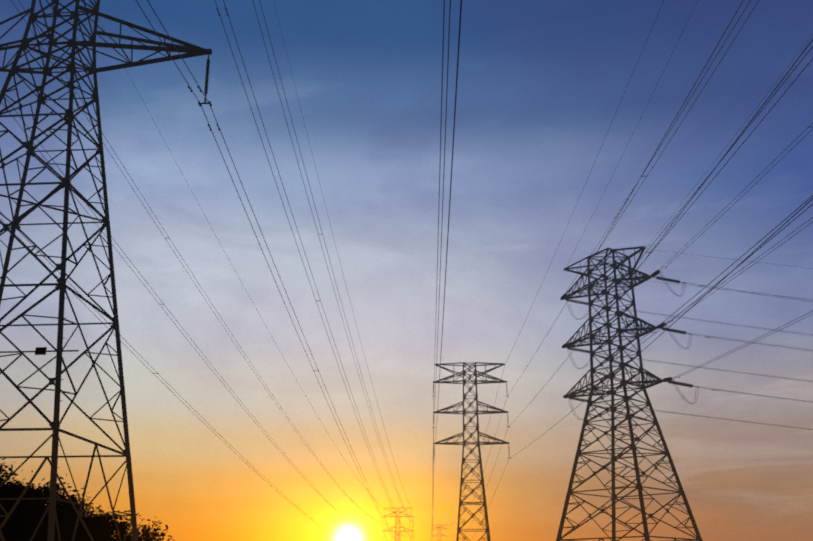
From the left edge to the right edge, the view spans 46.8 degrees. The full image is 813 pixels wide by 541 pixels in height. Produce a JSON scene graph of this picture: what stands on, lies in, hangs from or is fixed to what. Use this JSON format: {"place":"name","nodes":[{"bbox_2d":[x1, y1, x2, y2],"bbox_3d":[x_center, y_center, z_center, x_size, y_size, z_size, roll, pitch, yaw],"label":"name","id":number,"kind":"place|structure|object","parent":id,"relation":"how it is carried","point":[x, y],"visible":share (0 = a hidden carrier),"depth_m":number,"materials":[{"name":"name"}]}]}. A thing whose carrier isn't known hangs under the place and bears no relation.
{"place":"outdoors","nodes":[
{"label":"outdoors","id":0,"kind":"place"},
{"bbox_2d":[2,473,107,526],"bbox_3d":[-20.204,14.644,48.892,8.586,7.874,6.134,-1,-19,2],"label":"tree","id":1,"kind":"object","parent":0,"point":[45,488],"depth_m":48.86,"materials":[{"name":"black plant"}]},
{"bbox_2d":[66,504,173,540],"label":"tree","id":2,"kind":"object","parent":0,"point":[98,531],"depth_m":49.64,"materials":[{"name":"black plant"}]},
{"bbox_2d":[0,0,812,540],"label":"sky","id":3,"kind":"structure","parent":0,"point":[542,84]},
{"bbox_2d":[561,270,698,402],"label":"pylon strain insulators","id":4,"kind":"object","parent":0,"point":[668,379],"visible":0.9,"depth_m":106.31,"materials":[{"name":"black ceramic"}]},
{"bbox_2d":[565,271,697,419],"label":"pylon jumpers","id":5,"kind":"object","parent":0,"point":[667,330],"visible":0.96,"depth_m":104.27,"materials":[{"name":"grey metal"}]},
{"bbox_3d":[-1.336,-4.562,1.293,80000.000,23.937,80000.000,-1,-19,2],"label":"ground","id":6,"kind":"structure","parent":0,"visible":0},
{"bbox_2d":[0,458,49,510],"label":"tree","id":7,"kind":"object","parent":6,"relation":"on","point":[9,486],"visible":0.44,"depth_m":47.90,"materials":[{"name":"black plant"}]},
{"bbox_2d":[0,500,77,540],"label":"tree","id":8,"kind":"object","parent":6,"relation":"on","point":[22,526],"visible":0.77,"depth_m":43.03,"materials":[{"name":"black plant"}]},
{"bbox_2d":[0,491,91,539],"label":"tree","id":9,"kind":"object","parent":6,"relation":"on","point":[69,518],"visible":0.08,"depth_m":46.30,"materials":[{"name":"black plant"}]},
{"bbox_2d":[0,0,211,540],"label":"pylon","id":10,"kind":"object","parent":6,"relation":"on","point":[188,50],"visible":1,"depth_m":43.33,"materials":[{"name":"metal"}]},
{"bbox_2d":[0,0,413,540],"bbox_3d":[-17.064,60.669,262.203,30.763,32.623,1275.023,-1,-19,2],"label":"conductors","id":11,"kind":"object","parent":10,"relation":"attached to","point":[198,86],"visible":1,"depth_m":72.37,"materials":[{"name":"grey metal"}]},
{"bbox_2d":[89,0,411,533],"bbox_3d":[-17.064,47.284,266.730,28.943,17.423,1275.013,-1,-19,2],"label":"earth wires","id":12,"kind":"object","parent":10,"relation":"on","point":[250,298],"visible":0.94,"depth_m":116.45,"materials":[{"name":"grey metal"}]},
{"bbox_2d":[382,508,413,540],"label":"pylon","id":13,"kind":"object","parent":6,"relation":"on","point":[395,526],"visible":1,"depth_m":438.91,"materials":[{"name":"metal"}]},
{"bbox_2d":[431,524,447,540],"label":"pylon","id":14,"kind":"object","parent":6,"relation":"on","point":[439,530],"visible":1,"depth_m":675.70,"materials":[{"name":"metal"}]},
{"bbox_2d":[432,362,510,540],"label":"pylon","id":15,"kind":"object","parent":6,"relation":"on","point":[476,413],"visible":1,"depth_m":151.72,"materials":[{"name":"metal"}]},
{"bbox_2d":[431,1,663,525],"bbox_3d":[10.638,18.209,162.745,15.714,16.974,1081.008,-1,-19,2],"label":"earth wires","id":16,"kind":"object","parent":15,"relation":"attached to","point":[565,229],"visible":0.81,"depth_m":72.76,"materials":[{"name":"grey metal"}]},
{"bbox_2d":[432,0,812,540],"bbox_3d":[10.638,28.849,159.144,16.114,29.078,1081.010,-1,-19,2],"label":"conductors","id":17,"kind":"object","parent":15,"relation":"hanging from","point":[603,240],"visible":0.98,"depth_m":43.48,"materials":[{"name":"grey metal"}]},
{"bbox_2d":[556,246,702,540],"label":"pylon","id":18,"kind":"object","parent":6,"relation":"on","point":[610,358],"visible":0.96,"depth_m":105.71,"materials":[{"name":"metal"}]},
{"bbox_2d":[564,1,812,298],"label":"earth wires","id":19,"kind":"object","parent":18,"relation":"on","point":[699,180],"visible":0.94,"depth_m":88.90,"materials":[{"name":"grey metal"}]},
{"bbox_3d":[12.268,-112.042,-279.572,12.560,37.410,6.850,-1,-19,2],"label":"pylon","id":20,"kind":"object","parent":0,"visible":0},
{"bbox_2d":[566,0,812,429],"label":"conductors","id":21,"kind":"object","parent":20,"relation":"hanging from","point":[705,336],"visible":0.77,"depth_m":71.35,"materials":[{"name":"grey metal"}]}
]}

